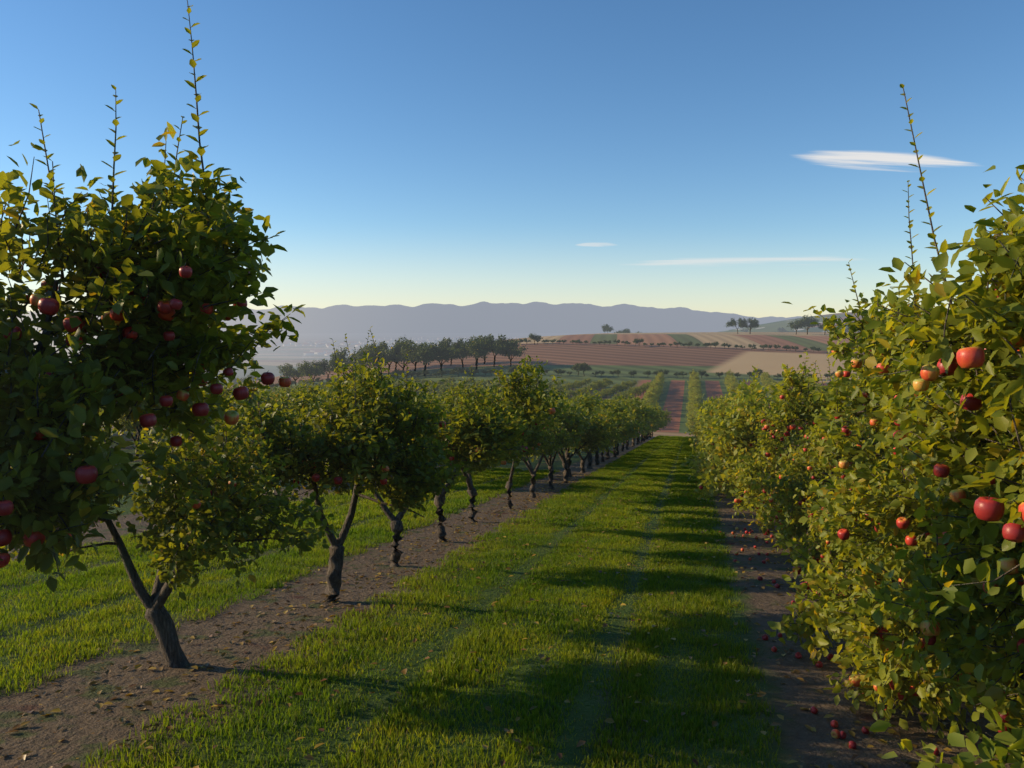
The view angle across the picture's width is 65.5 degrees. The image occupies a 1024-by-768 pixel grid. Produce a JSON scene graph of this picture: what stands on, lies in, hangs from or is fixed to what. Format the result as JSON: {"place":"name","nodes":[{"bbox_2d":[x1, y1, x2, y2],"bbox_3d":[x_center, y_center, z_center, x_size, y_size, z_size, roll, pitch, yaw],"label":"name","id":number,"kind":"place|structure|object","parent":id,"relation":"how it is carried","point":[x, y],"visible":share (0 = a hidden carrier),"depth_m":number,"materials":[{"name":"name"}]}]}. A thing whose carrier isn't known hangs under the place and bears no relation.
{"place":"outdoors","nodes":[
{"label":"outdoors","id":0,"kind":"place"},
{"bbox_2d":[3,301,789,333],"bbox_3d":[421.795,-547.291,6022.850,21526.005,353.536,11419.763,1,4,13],"label":"mountain ridge","id":1,"kind":"structure","parent":0,"point":[531,317],"depth_m":7750.60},
{"bbox_2d":[0,312,1014,767],"bbox_3d":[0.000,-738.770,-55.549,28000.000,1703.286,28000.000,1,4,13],"label":"ground","id":2,"kind":"structure","parent":0,"point":[82,732],"depth_m":8.71,"materials":[{"name":"soil"}]},
{"bbox_2d":[0,670,45,695],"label":"grass strip","id":3,"kind":"object","parent":2,"relation":"on","point":[9,684],"depth_m":7.17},
{"bbox_2d":[0,636,128,681],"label":"grass strip","id":4,"kind":"object","parent":2,"relation":"on","point":[56,647],"depth_m":8.04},
{"bbox_2d":[0,605,180,648],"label":"grass strip","id":5,"kind":"object","parent":2,"relation":"on","point":[38,634],"depth_m":9.01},
{"bbox_2d":[0,582,228,621],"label":"grass strip","id":6,"kind":"object","parent":2,"relation":"on","point":[108,612],"depth_m":10.12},
{"bbox_2d":[99,404,161,456],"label":"apple tree","id":7,"kind":"object","parent":2,"relation":"on","point":[134,434],"visible":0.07,"depth_m":36.33,"materials":[{"name":"green plant"}]},
{"bbox_2d":[0,566,270,604],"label":"grass strip","id":8,"kind":"object","parent":2,"relation":"on","point":[210,591],"depth_m":11.14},
{"bbox_2d":[0,0,305,591],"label":"apple tree","id":9,"kind":"object","parent":2,"relation":"on","point":[159,289],"visible":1,"depth_m":5.03,"materials":[{"name":"green plant"}]},
{"bbox_2d":[99,384,209,477],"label":"apple tree","id":10,"kind":"object","parent":2,"relation":"on","point":[133,423],"visible":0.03,"depth_m":27.26,"materials":[{"name":"green plant"}]},
{"bbox_2d":[3,555,307,589],"bbox_3d":[-5.632,2.836,12.249,5.039,0.149,1.078,1,-2,13],"label":"grass strip","id":11,"kind":"object","parent":2,"relation":"on","point":[104,569],"depth_m":12.08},
{"bbox_2d":[0,379,338,667],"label":"apple tree","id":12,"kind":"object","parent":2,"relation":"on","point":[200,499],"visible":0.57,"depth_m":7.27,"materials":[{"name":"green plant"}]},
{"bbox_2d":[59,544,328,575],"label":"grass strip","id":13,"kind":"object","parent":2,"relation":"on","point":[265,565],"depth_m":13.11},
{"bbox_2d":[80,741,337,767],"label":"grass strip","id":14,"kind":"object","parent":2,"relation":"on","point":[151,761],"depth_m":5.72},
{"bbox_2d":[85,535,359,562],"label":"grass strip","id":15,"kind":"object","parent":2,"relation":"on","point":[320,553],"depth_m":14.01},
{"bbox_2d":[205,378,295,433],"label":"apple tree","id":16,"kind":"object","parent":2,"relation":"on","point":[273,401],"visible":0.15,"depth_m":32.77,"materials":[{"name":"green plant"}]},
{"bbox_2d":[120,531,381,553],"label":"grass strip","id":17,"kind":"object","parent":2,"relation":"on","point":[354,545],"depth_m":14.82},
{"bbox_2d":[34,336,519,356],"bbox_3d":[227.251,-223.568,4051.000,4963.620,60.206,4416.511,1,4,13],"label":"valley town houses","id":18,"kind":"structure","parent":2,"relation":"on","point":[318,343],"depth_m":4029.56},
{"bbox_2d":[278,363,309,384],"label":"tree","id":19,"kind":"object","parent":2,"relation":"on","point":[289,371],"visible":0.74,"depth_m":257.03,"materials":[{"name":"green plant"}]},
{"bbox_2d":[296,360,325,384],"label":"tree","id":20,"kind":"object","parent":2,"relation":"on","point":[306,369],"visible":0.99,"depth_m":246.64,"materials":[{"name":"green plant"}]},
{"bbox_2d":[235,527,392,543],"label":"grass strip","id":21,"kind":"object","parent":2,"relation":"on","point":[352,536],"depth_m":15.74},
{"bbox_2d":[300,374,334,403],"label":"apple tree","id":22,"kind":"object","parent":2,"relation":"on","point":[315,393],"visible":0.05,"depth_m":41.10,"materials":[{"name":"green plant"}]},
{"bbox_2d":[309,359,343,377],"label":"tree","id":23,"kind":"object","parent":2,"relation":"on","point":[322,363],"visible":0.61,"depth_m":254.93,"materials":[{"name":"green plant"}]},
{"bbox_2d":[240,511,431,537],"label":"grass strip","id":24,"kind":"object","parent":2,"relation":"on","point":[369,527],"depth_m":17.37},
{"bbox_2d":[213,327,468,602],"bbox_3d":[-2.309,1.225,10.335,3.641,3.947,2.141,-4,6,-41],"label":"apple tree","id":25,"kind":"object","parent":2,"relation":"on","point":[355,444],"visible":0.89,"depth_m":10.30,"materials":[{"name":"green plant"}]},
{"bbox_2d":[329,347,352,373],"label":"tree","id":26,"kind":"object","parent":2,"relation":"on","point":[336,354],"visible":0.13,"depth_m":270.26,"materials":[{"name":"green plant"}]},
{"bbox_2d":[325,352,366,372],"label":"tree","id":27,"kind":"object","parent":2,"relation":"on","point":[342,356],"visible":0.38,"depth_m":252.72,"materials":[{"name":"green plant"}]},
{"bbox_2d":[249,502,450,523],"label":"grass strip","id":28,"kind":"object","parent":2,"relation":"on","point":[363,513],"depth_m":19.38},
{"bbox_2d":[353,344,388,368],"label":"tree","id":29,"kind":"object","parent":2,"relation":"on","point":[359,354],"visible":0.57,"depth_m":247.21,"materials":[{"name":"green plant"}]},
{"bbox_2d":[290,495,478,513],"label":"grass strip","id":30,"kind":"object","parent":2,"relation":"on","point":[429,506],"depth_m":21.33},
{"bbox_2d":[362,340,415,374],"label":"tree","id":31,"kind":"object","parent":2,"relation":"on","point":[385,346],"visible":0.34,"depth_m":257.17,"materials":[{"name":"green plant"}]},
{"bbox_2d":[262,366,538,566],"bbox_3d":[-1.889,1.478,13.186,4.694,3.568,1.991,0,4,0],"label":"apple tree","id":32,"kind":"object","parent":2,"relation":"on","point":[476,434],"visible":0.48,"depth_m":12.98,"materials":[{"name":"green plant"}]},
{"bbox_2d":[380,340,421,370],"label":"tree","id":33,"kind":"object","parent":2,"relation":"on","point":[390,354],"visible":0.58,"depth_m":247.22,"materials":[{"name":"green plant"}]},
{"bbox_2d":[322,490,492,504],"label":"grass strip","id":34,"kind":"object","parent":2,"relation":"on","point":[463,499],"depth_m":23.20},
{"bbox_2d":[398,342,441,375],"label":"tree","id":35,"kind":"object","parent":2,"relation":"on","point":[420,353],"visible":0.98,"depth_m":242.34,"materials":[{"name":"green plant"}]},
{"bbox_2d":[346,484,506,497],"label":"grass strip","id":36,"kind":"object","parent":2,"relation":"on","point":[479,492],"depth_m":25.06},
{"bbox_2d":[314,333,566,541],"bbox_3d":[-1.451,1.231,15.463,5.056,4.447,2.215,0,4,6],"label":"apple tree","id":37,"kind":"object","parent":2,"relation":"on","point":[512,389],"visible":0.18,"depth_m":14.92,"materials":[{"name":"green plant"}]},
{"bbox_2d":[427,340,465,370],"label":"tree","id":38,"kind":"object","parent":2,"relation":"on","point":[448,354],"visible":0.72,"depth_m":252.97,"materials":[{"name":"green plant"}]},
{"bbox_2d":[436,337,463,365],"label":"tree","id":39,"kind":"object","parent":2,"relation":"on","point":[445,342],"visible":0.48,"depth_m":273.63,"materials":[{"name":"green plant"}]},
{"bbox_2d":[122,695,781,767],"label":"grass strip","id":40,"kind":"object","parent":2,"relation":"on","point":[387,729],"depth_m":6.10,"materials":[{"name":"plant"}]},
{"bbox_2d":[388,480,521,490],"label":"grass strip","id":41,"kind":"object","parent":2,"relation":"on","point":[459,485],"depth_m":27.09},
{"bbox_2d":[410,372,506,521],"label":"apple tree","id":42,"kind":"object","parent":2,"relation":"on","point":[472,492],"visible":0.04,"depth_m":18.58,"materials":[{"name":"green plant"}]},
{"bbox_2d":[448,341,477,367],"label":"tree","id":43,"kind":"object","parent":2,"relation":"on","point":[455,346],"visible":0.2,"depth_m":260.38,"materials":[{"name":"green plant"}]},
{"bbox_2d":[461,336,498,368],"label":"tree","id":44,"kind":"object","parent":2,"relation":"on","point":[475,348],"visible":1,"depth_m":252.72,"materials":[{"name":"green plant"}]},
{"bbox_2d":[447,478,530,485],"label":"grass strip","id":45,"kind":"object","parent":2,"relation":"on","point":[497,482],"depth_m":29.04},
{"bbox_2d":[435,474,543,481],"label":"grass strip","id":46,"kind":"object","parent":2,"relation":"on","point":[494,477],"depth_m":31.07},
{"bbox_2d":[472,333,515,366],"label":"tree","id":47,"kind":"object","parent":2,"relation":"on","point":[501,341],"visible":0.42,"depth_m":259.85,"materials":[{"name":"green plant"}]},
{"bbox_2d":[207,661,781,765],"bbox_3d":[-0.284,2.790,6.911,5.080,0.130,1.087,1,-2,13],"label":"grass strip","id":48,"kind":"object","parent":2,"relation":"on","point":[409,714],"depth_m":6.83,"materials":[{"name":"plant"}]},
{"bbox_2d":[443,469,548,477],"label":"grass strip","id":49,"kind":"object","parent":2,"relation":"on","point":[505,473],"depth_m":32.98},
{"bbox_2d":[0,472,1014,767],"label":"fallen leaves","id":50,"kind":"object","parent":2,"relation":"on","point":[488,708],"visible":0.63,"depth_m":8.57,"materials":[{"name":"brown plant"}]},
{"bbox_2d":[494,338,527,366],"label":"tree","id":51,"kind":"object","parent":2,"relation":"on","point":[509,353],"visible":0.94,"depth_m":256.59,"materials":[{"name":"green plant"}]},
{"bbox_2d":[253,634,775,716],"bbox_3d":[-0.056,2.821,7.893,5.039,0.149,1.078,1,-2,13],"label":"grass strip","id":52,"kind":"object","parent":2,"relation":"on","point":[445,667],"depth_m":7.80,"materials":[{"name":"plant"}]},
{"bbox_2d":[474,467,559,473],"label":"grass strip","id":53,"kind":"object","parent":2,"relation":"on","point":[516,470],"depth_m":34.86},
{"bbox_2d":[505,404,560,508],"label":"apple tree","id":54,"kind":"object","parent":2,"relation":"on","point":[541,441],"visible":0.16,"depth_m":21.01,"materials":[{"name":"green plant"}]},
{"bbox_2d":[301,613,765,679],"bbox_3d":[0.164,2.861,8.867,5.039,0.149,1.078,1,-2,13],"label":"grass strip","id":55,"kind":"object","parent":2,"relation":"on","point":[636,658],"depth_m":8.79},
{"bbox_2d":[513,405,582,497],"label":"apple tree","id":56,"kind":"object","parent":2,"relation":"on","point":[559,442],"visible":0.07,"depth_m":24.22,"materials":[{"name":"green plant"}]},
{"bbox_2d":[343,596,755,651],"bbox_3d":[0.397,2.907,9.835,5.003,0.138,1.085,1,-2,13],"label":"grass strip","id":57,"kind":"object","parent":2,"relation":"on","point":[641,632],"depth_m":9.79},
{"bbox_2d":[523,389,593,489],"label":"apple tree","id":58,"kind":"object","parent":2,"relation":"on","point":[570,419],"visible":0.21,"depth_m":26.35,"materials":[{"name":"green plant"}]},
{"bbox_2d":[374,579,748,627],"bbox_3d":[0.593,2.947,10.815,5.003,0.138,1.085,1,-2,13],"label":"grass strip","id":59,"kind":"object","parent":2,"relation":"on","point":[509,601],"depth_m":10.78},
{"bbox_2d":[398,568,743,608],"bbox_3d":[0.827,2.982,11.791,5.039,0.149,1.078,1,-2,13],"label":"grass strip","id":60,"kind":"object","parent":2,"relation":"on","point":[718,597],"depth_m":11.71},
{"bbox_2d":[541,386,607,476],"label":"apple tree","id":61,"kind":"object","parent":2,"relation":"on","point":[591,404],"visible":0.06,"depth_m":31.72,"materials":[{"name":"green plant"}]},
{"bbox_2d":[423,558,739,591],"bbox_3d":[1.057,3.028,12.759,5.003,0.138,1.085,1,-2,13],"label":"grass strip","id":62,"kind":"object","parent":2,"relation":"on","point":[652,578],"depth_m":12.73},
{"bbox_2d":[576,363,591,373],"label":"tree","id":63,"kind":"object","parent":2,"relation":"on","point":[584,367],"visible":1,"depth_m":227.69,"materials":[{"name":"green plant"}]},
{"bbox_2d":[555,395,619,482],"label":"apple tree","id":64,"kind":"object","parent":2,"relation":"on","point":[596,432],"visible":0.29,"depth_m":29.34,"materials":[{"name":"green plant"}]},
{"bbox_2d":[444,548,737,578],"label":"grass strip","id":65,"kind":"object","parent":2,"relation":"on","point":[558,560],"depth_m":13.71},
{"bbox_2d":[563,411,625,472],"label":"apple tree","id":66,"kind":"object","parent":2,"relation":"on","point":[615,431],"visible":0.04,"depth_m":35.00,"materials":[{"name":"green plant"}]},
{"bbox_2d":[458,541,732,567],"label":"grass strip","id":67,"kind":"object","parent":2,"relation":"on","point":[607,554],"depth_m":14.66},
{"bbox_2d":[472,532,729,556],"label":"grass strip","id":68,"kind":"object","parent":2,"relation":"on","point":[573,543],"depth_m":15.64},
{"bbox_2d":[569,393,632,464],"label":"apple tree","id":69,"kind":"object","parent":2,"relation":"on","point":[597,461],"visible":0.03,"depth_m":40.64,"materials":[{"name":"green plant"}]},
{"bbox_2d":[558,395,652,468],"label":"apple tree","id":70,"kind":"object","parent":2,"relation":"on","point":[624,419],"visible":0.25,"depth_m":37.64,"materials":[{"name":"green plant"}]},
{"bbox_2d":[485,527,726,548],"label":"grass strip","id":71,"kind":"object","parent":2,"relation":"on","point":[624,538],"depth_m":16.63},
{"bbox_2d":[498,521,725,539],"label":"grass strip","id":72,"kind":"object","parent":2,"relation":"on","point":[661,533],"depth_m":17.62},
{"bbox_2d":[577,387,647,459],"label":"apple tree","id":73,"kind":"object","parent":2,"relation":"on","point":[635,403],"visible":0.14,"depth_m":46.07,"materials":[{"name":"green plant"}]},
{"bbox_2d":[506,510,724,535],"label":"grass strip","id":74,"kind":"object","parent":2,"relation":"on","point":[591,520],"depth_m":18.99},
{"bbox_2d":[523,502,719,522],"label":"grass strip","id":75,"kind":"object","parent":2,"relation":"on","point":[602,510],"depth_m":20.96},
{"bbox_2d":[540,495,718,511],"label":"grass strip","id":76,"kind":"object","parent":2,"relation":"on","point":[683,506],"depth_m":22.92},
{"bbox_2d":[613,401,646,456],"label":"apple tree","id":77,"kind":"object","parent":2,"relation":"on","point":[615,447],"visible":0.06,"depth_m":48.77,"materials":[{"name":"green plant"}]},
{"bbox_2d":[549,489,715,504],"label":"grass strip","id":78,"kind":"object","parent":2,"relation":"on","point":[635,497],"depth_m":24.84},
{"bbox_2d":[616,395,654,454],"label":"apple tree","id":79,"kind":"object","parent":2,"relation":"on","point":[646,415],"visible":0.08,"depth_m":50.70,"materials":[{"name":"green plant"}]},
{"bbox_2d":[562,484,714,497],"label":"grass strip","id":80,"kind":"object","parent":2,"relation":"on","point":[602,489],"depth_m":26.86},
{"bbox_2d":[571,480,707,491],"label":"grass strip","id":81,"kind":"object","parent":2,"relation":"on","point":[644,486],"depth_m":28.79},
{"bbox_2d":[578,476,705,486],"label":"grass strip","id":82,"kind":"object","parent":2,"relation":"on","point":[650,482],"depth_m":30.70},
{"bbox_2d":[591,470,693,477],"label":"grass strip","id":83,"kind":"object","parent":2,"relation":"on","point":[638,473],"depth_m":34.74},
{"bbox_2d":[584,473,701,482],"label":"grass strip","id":84,"kind":"object","parent":2,"relation":"on","point":[650,477],"depth_m":32.68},
{"bbox_2d":[631,404,664,445],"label":"apple tree","id":85,"kind":"object","parent":2,"relation":"on","point":[654,420],"visible":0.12,"depth_m":67.32,"materials":[{"name":"green plant"}]},
{"bbox_2d":[596,467,701,474],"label":"grass strip","id":86,"kind":"object","parent":2,"relation":"on","point":[645,470],"depth_m":36.53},
{"bbox_2d":[600,465,697,470],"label":"grass strip","id":87,"kind":"object","parent":2,"relation":"on","point":[644,467],"depth_m":38.53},
{"bbox_2d":[606,462,692,468],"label":"grass strip","id":88,"kind":"object","parent":2,"relation":"on","point":[648,465],"depth_m":40.61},
{"bbox_2d":[617,457,686,461],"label":"grass strip","id":89,"kind":"object","parent":2,"relation":"on","point":[658,459],"depth_m":46.47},
{"bbox_2d":[608,460,696,466],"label":"grass strip","id":90,"kind":"object","parent":2,"relation":"on","point":[655,463],"depth_m":42.48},
{"bbox_2d":[614,458,693,463],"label":"grass strip","id":91,"kind":"object","parent":2,"relation":"on","point":[654,461],"depth_m":44.50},
{"bbox_2d":[620,453,694,459],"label":"grass strip","id":92,"kind":"object","parent":2,"relation":"on","point":[642,456],"depth_m":49.31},
{"bbox_2d":[626,451,695,455],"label":"grass strip","id":93,"kind":"object","parent":2,"relation":"on","point":[662,454],"depth_m":53.25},
{"bbox_2d":[631,449,695,453],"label":"grass strip","id":94,"kind":"object","parent":2,"relation":"on","point":[661,451],"depth_m":57.16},
{"bbox_2d":[635,447,694,450],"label":"grass strip","id":95,"kind":"object","parent":2,"relation":"on","point":[653,448],"depth_m":60.94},
{"bbox_2d":[639,445,695,448],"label":"grass strip","id":96,"kind":"object","parent":2,"relation":"on","point":[656,447],"depth_m":64.84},
{"bbox_2d":[684,393,734,451],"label":"apple tree","id":97,"kind":"object","parent":2,"relation":"on","point":[702,422],"visible":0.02,"depth_m":41.80,"materials":[{"name":"green plant"}]},
{"bbox_2d":[680,392,762,488],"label":"apple tree","id":98,"kind":"object","parent":2,"relation":"on","point":[710,419],"visible":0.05,"depth_m":28.56,"materials":[{"name":"green plant"}]},
{"bbox_2d":[686,391,760,499],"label":"apple tree","id":99,"kind":"object","parent":2,"relation":"on","point":[706,488],"visible":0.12,"depth_m":25.81,"materials":[{"name":"green plant"}]},
{"bbox_2d":[685,365,776,479],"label":"apple tree","id":100,"kind":"object","parent":2,"relation":"on","point":[713,408],"visible":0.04,"depth_m":30.88,"materials":[{"name":"green plant"}]},
{"bbox_2d":[726,317,746,332],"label":"tree","id":101,"kind":"object","parent":2,"relation":"on","point":[741,323],"visible":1,"depth_m":410.42,"materials":[{"name":"green plant"}]},
{"bbox_2d":[691,377,802,506],"bbox_3d":[7.197,1.853,23.114,3.312,4.051,3.341,-3,5,-33],"label":"apple tree","id":102,"kind":"object","parent":2,"relation":"on","point":[734,436],"visible":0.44,"depth_m":22.85,"materials":[{"name":"green plant"}]},
{"bbox_2d":[740,316,760,333],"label":"tree","id":103,"kind":"object","parent":2,"relation":"on","point":[754,323],"visible":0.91,"depth_m":410.19,"materials":[{"name":"green plant"}]},
{"bbox_2d":[742,376,824,501],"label":"apple tree","id":104,"kind":"object","parent":2,"relation":"on","point":[784,445],"visible":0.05,"depth_m":19.89,"materials":[{"name":"green plant"}]},
{"bbox_2d":[787,318,806,334],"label":"tree","id":105,"kind":"object","parent":2,"relation":"on","point":[798,325],"visible":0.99,"depth_m":401.85,"materials":[{"name":"green plant"}]},
{"bbox_2d":[727,353,876,542],"bbox_3d":[6.520,1.506,16.987,3.466,4.337,3.330,-2,5,-26],"label":"apple tree","id":106,"kind":"object","parent":2,"relation":"on","point":[744,478],"visible":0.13,"depth_m":17.30,"materials":[{"name":"green plant"}]},
{"bbox_2d":[793,315,820,333],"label":"tree","id":107,"kind":"object","parent":2,"relation":"on","point":[808,320],"visible":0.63,"depth_m":404.32,"materials":[{"name":"green plant"}]},
{"bbox_2d":[744,352,912,558],"bbox_3d":[5.824,1.228,14.660,3.292,4.654,3.282,-3,5,-37],"label":"apple tree","id":108,"kind":"object","parent":2,"relation":"on","point":[789,514],"visible":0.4,"depth_m":14.71,"materials":[{"name":"green plant"}]},
{"bbox_2d":[719,527,938,755],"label":"fallen apples","id":109,"kind":"object","parent":2,"relation":"on","point":[836,733],"visible":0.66,"depth_m":8.57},
{"bbox_2d":[776,399,945,583],"bbox_3d":[5.237,1.569,11.854,2.454,3.625,2.440,3,6,39],"label":"apple tree","id":110,"kind":"object","parent":2,"relation":"on","point":[818,549],"visible":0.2,"depth_m":11.95,"materials":[{"name":"green plant"}]},
{"bbox_2d":[764,259,1013,664],"bbox_3d":[4.590,0.974,8.917,3.179,4.733,3.284,3,5,31],"label":"apple tree","id":111,"kind":"object","parent":2,"relation":"on","point":[803,627],"visible":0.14,"depth_m":8.74,"materials":[{"name":"green plant"}]},
{"bbox_2d":[798,180,1023,763],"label":"apple tree","id":112,"kind":"object","parent":2,"relation":"on","point":[898,679],"visible":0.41,"depth_m":6.92,"materials":[{"name":"green plant"}]},
{"bbox_2d":[856,84,1023,767],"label":"apple tree","id":113,"kind":"object","parent":2,"relation":"on","point":[987,322],"visible":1,"depth_m":4.27,"materials":[{"name":"green plant"}]},
{"bbox_2d":[0,0,1023,317],"label":"sky","id":114,"kind":"structure","parent":0,"point":[411,153],"materials":[{"name":"blue"}]},
{"bbox_2d":[665,258,832,263],"bbox_3d":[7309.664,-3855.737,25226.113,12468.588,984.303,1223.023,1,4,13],"label":"cloud","id":115,"kind":"structure","parent":0,"point":[692,261],"depth_m":24687.84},
{"bbox_2d":[804,151,967,169],"bbox_3d":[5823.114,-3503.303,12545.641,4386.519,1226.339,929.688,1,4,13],"label":"cloud","id":116,"kind":"structure","parent":0,"point":[845,157],"depth_m":12325.54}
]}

